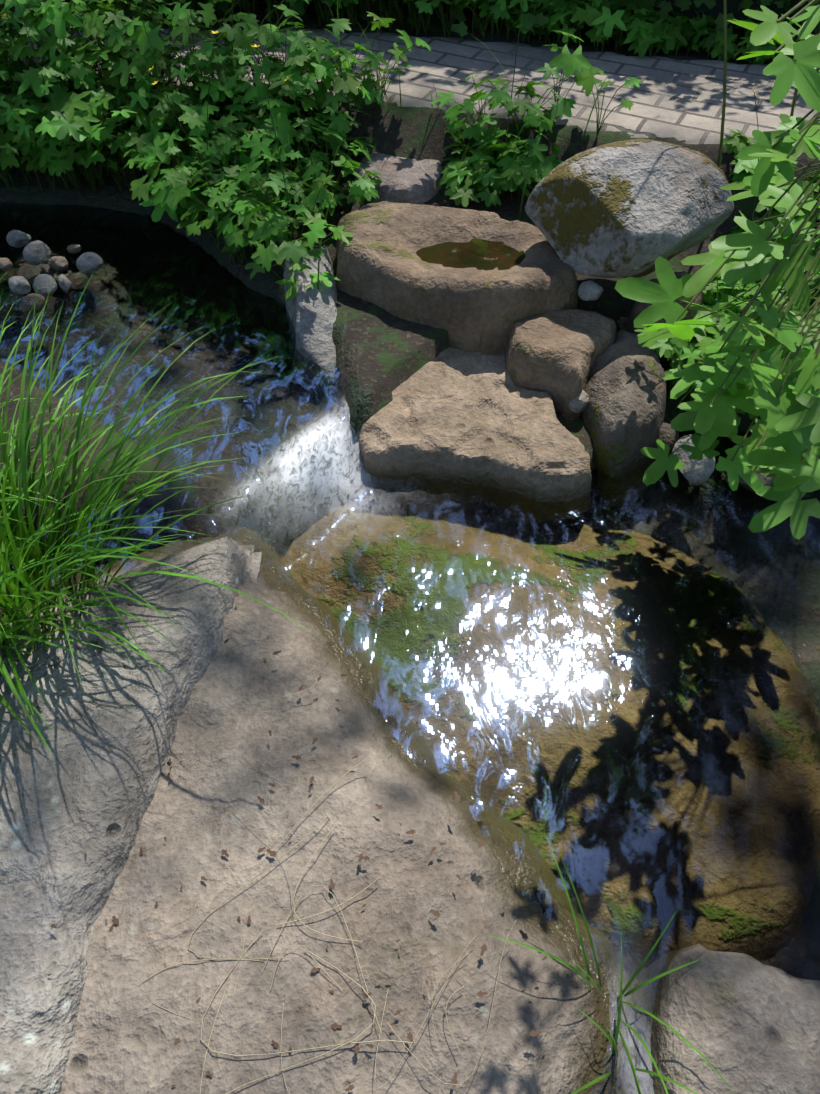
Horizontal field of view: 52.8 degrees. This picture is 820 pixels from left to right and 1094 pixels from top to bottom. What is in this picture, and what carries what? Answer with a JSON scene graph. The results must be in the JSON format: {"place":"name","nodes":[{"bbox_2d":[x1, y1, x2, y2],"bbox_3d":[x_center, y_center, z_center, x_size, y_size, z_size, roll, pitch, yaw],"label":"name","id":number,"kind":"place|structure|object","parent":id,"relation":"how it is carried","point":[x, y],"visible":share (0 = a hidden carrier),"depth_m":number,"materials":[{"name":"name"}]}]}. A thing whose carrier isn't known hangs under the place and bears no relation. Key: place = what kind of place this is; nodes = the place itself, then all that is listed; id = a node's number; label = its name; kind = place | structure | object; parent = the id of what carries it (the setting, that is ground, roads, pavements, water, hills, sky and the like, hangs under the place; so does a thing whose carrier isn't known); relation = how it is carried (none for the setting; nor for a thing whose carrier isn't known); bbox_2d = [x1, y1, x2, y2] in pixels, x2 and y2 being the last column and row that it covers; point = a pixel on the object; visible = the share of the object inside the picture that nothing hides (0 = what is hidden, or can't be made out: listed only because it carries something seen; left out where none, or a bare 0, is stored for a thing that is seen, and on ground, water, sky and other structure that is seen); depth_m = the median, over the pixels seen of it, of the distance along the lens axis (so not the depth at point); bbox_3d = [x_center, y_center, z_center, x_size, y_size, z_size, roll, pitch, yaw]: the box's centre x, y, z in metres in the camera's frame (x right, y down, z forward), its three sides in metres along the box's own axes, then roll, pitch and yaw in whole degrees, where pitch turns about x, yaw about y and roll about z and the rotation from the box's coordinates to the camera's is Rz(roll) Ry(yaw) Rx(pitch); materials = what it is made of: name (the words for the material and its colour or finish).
{"place":"outdoors","nodes":[
{"label":"outdoors","id":0,"kind":"place"},
{"bbox_2d":[0,202,819,1093],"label":"stream water","id":1,"kind":"structure","parent":0,"point":[608,688],"depth_m":1.96,"materials":[{"name":"clear liquid"}]},
{"bbox_2d":[0,258,12,271],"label":"pebble","id":2,"kind":"object","parent":1,"relation":"on","point":[6,264],"visible":1,"depth_m":2.60,"materials":[{"name":"grey stone"}]},
{"bbox_2d":[6,230,30,247],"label":"stone","id":3,"kind":"object","parent":1,"relation":"on","point":[17,239],"visible":1,"depth_m":2.76,"materials":[{"name":"grey stone"}]},
{"bbox_2d":[8,276,30,293],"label":"pebble","id":4,"kind":"object","parent":1,"relation":"on","point":[19,284],"visible":1,"depth_m":2.53,"materials":[{"name":"grey stone"}]},
{"bbox_2d":[20,293,46,312],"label":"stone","id":5,"kind":"object","parent":1,"relation":"in","point":[27,304],"visible":0.94,"depth_m":2.41,"materials":[{"name":"stone"}]},
{"bbox_2d":[33,274,57,298],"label":"pebble","id":6,"kind":"object","parent":1,"relation":"on","point":[45,281],"visible":0.81,"depth_m":2.47,"materials":[{"name":"grey stone"}]},
{"bbox_2d":[0,314,103,549],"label":"sedge tuft","id":7,"kind":"object","parent":1,"relation":"on","point":[34,429],"visible":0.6,"depth_m":1.78,"materials":[{"name":"green plant"}]},
{"bbox_2d":[58,274,71,292],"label":"pebble","id":8,"kind":"object","parent":1,"relation":"on","point":[64,283],"visible":1,"depth_m":2.58,"materials":[{"name":"grey stone"}]},
{"bbox_2d":[67,244,80,253],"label":"pebble","id":9,"kind":"object","parent":1,"relation":"on","point":[73,248],"visible":1,"depth_m":2.72,"materials":[{"name":"grey stone"}]},
{"bbox_2d":[76,252,102,274],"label":"stone","id":10,"kind":"object","parent":1,"relation":"on","point":[87,263],"visible":1,"depth_m":2.61,"materials":[{"name":"grey stone"}]},
{"bbox_2d":[0,250,313,758],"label":"sedge tuft","id":11,"kind":"object","parent":1,"relation":"on","point":[21,447],"visible":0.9,"depth_m":1.68,"materials":[{"name":"green plant"}]},
{"bbox_2d":[571,940,696,1093],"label":"sedge tuft","id":12,"kind":"object","parent":1,"relation":"on","point":[605,1075],"visible":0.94,"depth_m":1.32,"materials":[{"name":"green plant"}]},
{"bbox_2d":[660,423,678,453],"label":"stone","id":13,"kind":"object","parent":1,"relation":"in","point":[669,436],"visible":0.27,"depth_m":2.28,"materials":[{"name":"stone"}]},
{"bbox_2d":[671,434,714,485],"bbox_3d":[0.756,-0.231,2.218,0.104,0.129,0.138,-1,50,-1],"label":"stone","id":14,"kind":"object","parent":1,"relation":"in","point":[695,472],"visible":0.56,"depth_m":2.18,"materials":[{"name":"grey stone"}]},
{"bbox_2d":[0,0,819,525],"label":"ground","id":15,"kind":"structure","parent":0,"point":[382,354],"depth_m":2.69,"materials":[{"name":"soil"}]},
{"bbox_2d":[22,240,50,265],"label":"stone","id":16,"kind":"object","parent":15,"relation":"on","point":[33,253],"visible":1,"depth_m":2.58,"materials":[{"name":"grey stone"}]},
{"bbox_2d":[48,256,67,270],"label":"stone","id":17,"kind":"object","parent":15,"relation":"on","point":[54,262],"visible":0.98,"depth_m":2.67,"materials":[{"name":"grey stone"}]},
{"bbox_2d":[283,247,336,364],"bbox_3d":[-0.273,-0.619,2.521,0.248,0.436,0.555,-7,50,-6],"label":"rock","id":18,"kind":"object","parent":15,"relation":"on","point":[312,312],"depth_m":2.41,"materials":[{"name":"grey stone"}]},
{"bbox_2d":[60,565,609,1093],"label":"rock slab","id":19,"kind":"object","parent":15,"relation":"on","point":[240,705],"visible":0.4,"depth_m":1.42,"materials":[{"name":"beige stone"}]},
{"bbox_2d":[0,395,151,745],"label":"sedge tuft","id":20,"kind":"object","parent":19,"relation":"on","point":[15,635],"visible":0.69,"depth_m":1.60,"materials":[{"name":"green plant"}]},
{"bbox_2d":[0,536,261,1093],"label":"boulder","id":21,"kind":"object","parent":19,"relation":"on","point":[89,790],"visible":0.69,"depth_m":1.52,"materials":[{"name":"grey stone"}]},
{"bbox_2d":[36,569,546,1091],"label":"debris bits","id":22,"kind":"object","parent":19,"relation":"on","point":[410,1035],"visible":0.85,"depth_m":1.40,"materials":[{"name":"brown"}]},
{"bbox_2d":[135,657,515,1093],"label":"dry grass litter","id":23,"kind":"object","parent":19,"relation":"on","point":[280,1052],"visible":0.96,"depth_m":1.34,"materials":[{"name":"beige plant"}]},
{"bbox_2d":[487,834,733,1093],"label":"sedge tuft","id":24,"kind":"object","parent":19,"relation":"on","point":[630,1004],"visible":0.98,"depth_m":1.36,"materials":[{"name":"green plant"}]},
{"bbox_2d":[354,152,444,204],"bbox_3d":[-0.031,-1.243,2.823,0.387,0.125,0.385,-1,50,-1],"label":"rock","id":25,"kind":"object","parent":15,"relation":"on","point":[410,180],"visible":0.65,"depth_m":2.73,"materials":[{"name":"grey stone"}]},
{"bbox_2d":[0,0,817,414],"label":"leaves","id":26,"kind":"object","parent":15,"relation":"on","point":[350,10],"visible":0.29,"depth_m":2.83,"materials":[{"name":"green plant"}]},
{"bbox_2d":[1,0,817,414],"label":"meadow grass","id":27,"kind":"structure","parent":15,"relation":"on","point":[431,108],"depth_m":2.74,"materials":[{"name":"green plant"}]},
{"bbox_2d":[0,0,819,392],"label":"leafy shrub","id":28,"kind":"object","parent":15,"relation":"on","point":[60,122],"depth_m":2.67,"materials":[{"name":"green plant"}]},
{"bbox_2d":[0,0,819,351],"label":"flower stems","id":29,"kind":"object","parent":15,"relation":"on","point":[268,100],"visible":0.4,"depth_m":2.55,"materials":[{"name":"green plant"}]},
{"bbox_2d":[13,0,819,51],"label":"hedge","id":30,"kind":"object","parent":15,"relation":"on","point":[462,27],"depth_m":3.22,"materials":[{"name":"green plant"}]},
{"bbox_2d":[336,201,577,354],"bbox_3d":[0.136,-0.788,2.568,0.827,0.382,0.636,-1,50,-1],"label":"stone basin","id":31,"kind":"object","parent":15,"relation":"on","point":[381,263],"visible":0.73,"depth_m":2.40,"materials":[{"name":"brown stone"}]},
{"bbox_2d":[416,238,550,270],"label":"water","id":32,"kind":"structure","parent":31,"relation":"on","point":[480,254],"depth_m":2.46,"materials":[{"name":"liquid"}]},
{"bbox_2d":[357,347,591,501],"bbox_3d":[0.135,-0.353,2.370,0.721,0.226,0.653,-1,50,-1],"label":"rock","id":33,"kind":"object","parent":15,"relation":"on","point":[449,414],"visible":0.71,"depth_m":2.22,"materials":[{"name":"brown stone"}]},
{"bbox_2d":[505,309,616,419],"bbox_3d":[0.428,-0.521,2.446,0.390,0.326,0.447,27,55,21],"label":"rock","id":34,"kind":"object","parent":15,"relation":"on","point":[555,354],"visible":0.6,"depth_m":2.30,"materials":[{"name":"brown stone"}]},
{"bbox_2d":[578,280,602,300],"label":"stone","id":35,"kind":"object","parent":34,"relation":"on","point":[589,290],"visible":1,"depth_m":2.37,"materials":[{"name":"grey stone"}]},
{"bbox_2d":[569,390,589,412],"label":"stone","id":36,"kind":"object","parent":15,"relation":"on","point":[579,403],"visible":0.71,"depth_m":2.27,"materials":[{"name":"grey stone"}]},
{"bbox_2d":[581,329,665,477],"bbox_3d":[0.592,-0.401,2.392,0.364,0.354,0.589,-1,50,-1],"label":"bank rock","id":37,"kind":"object","parent":15,"relation":"on","point":[623,414],"visible":0.6,"depth_m":2.23,"materials":[{"name":"stone"}]},
{"bbox_2d":[525,138,733,277],"bbox_3d":[0.647,-0.998,2.381,0.472,0.306,0.468,-36,59,-26],"label":"boulder","id":38,"kind":"object","parent":15,"relation":"on","point":[635,208],"visible":0.98,"depth_m":2.25,"materials":[{"name":"grey stone"}]},
{"bbox_2d":[616,271,701,362],"bbox_3d":[0.765,-0.691,2.413,0.256,0.195,0.249,-1,50,-1],"label":"bank rock","id":39,"kind":"object","parent":15,"relation":"on","point":[627,323],"visible":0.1,"depth_m":2.39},
{"bbox_2d":[650,944,819,1093],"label":"boulder","id":40,"kind":"object","parent":15,"relation":"on","point":[742,1023],"visible":0.71,"depth_m":1.34,"materials":[{"name":"grey stone"}]},
{"bbox_2d":[651,0,819,500],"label":"plant stems","id":41,"kind":"object","parent":15,"relation":"on","point":[798,230],"visible":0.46,"depth_m":1.41,"materials":[{"name":"green plant"}]},
{"bbox_2d":[615,5,819,538],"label":"shrub leaves","id":42,"kind":"object","parent":41,"relation":"attached to","point":[790,421],"visible":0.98,"depth_m":1.44,"materials":[{"name":"green plant"}]},
{"bbox_2d":[739,436,774,496],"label":"stone","id":43,"kind":"object","parent":15,"relation":"on","point":[766,480],"visible":0.04,"depth_m":2.17,"materials":[{"name":"grey stone"}]},
{"bbox_2d":[0,27,819,148],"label":"paved path","id":44,"kind":"structure","parent":0,"point":[679,100],"depth_m":2.96,"materials":[{"name":"stone"}]}
]}

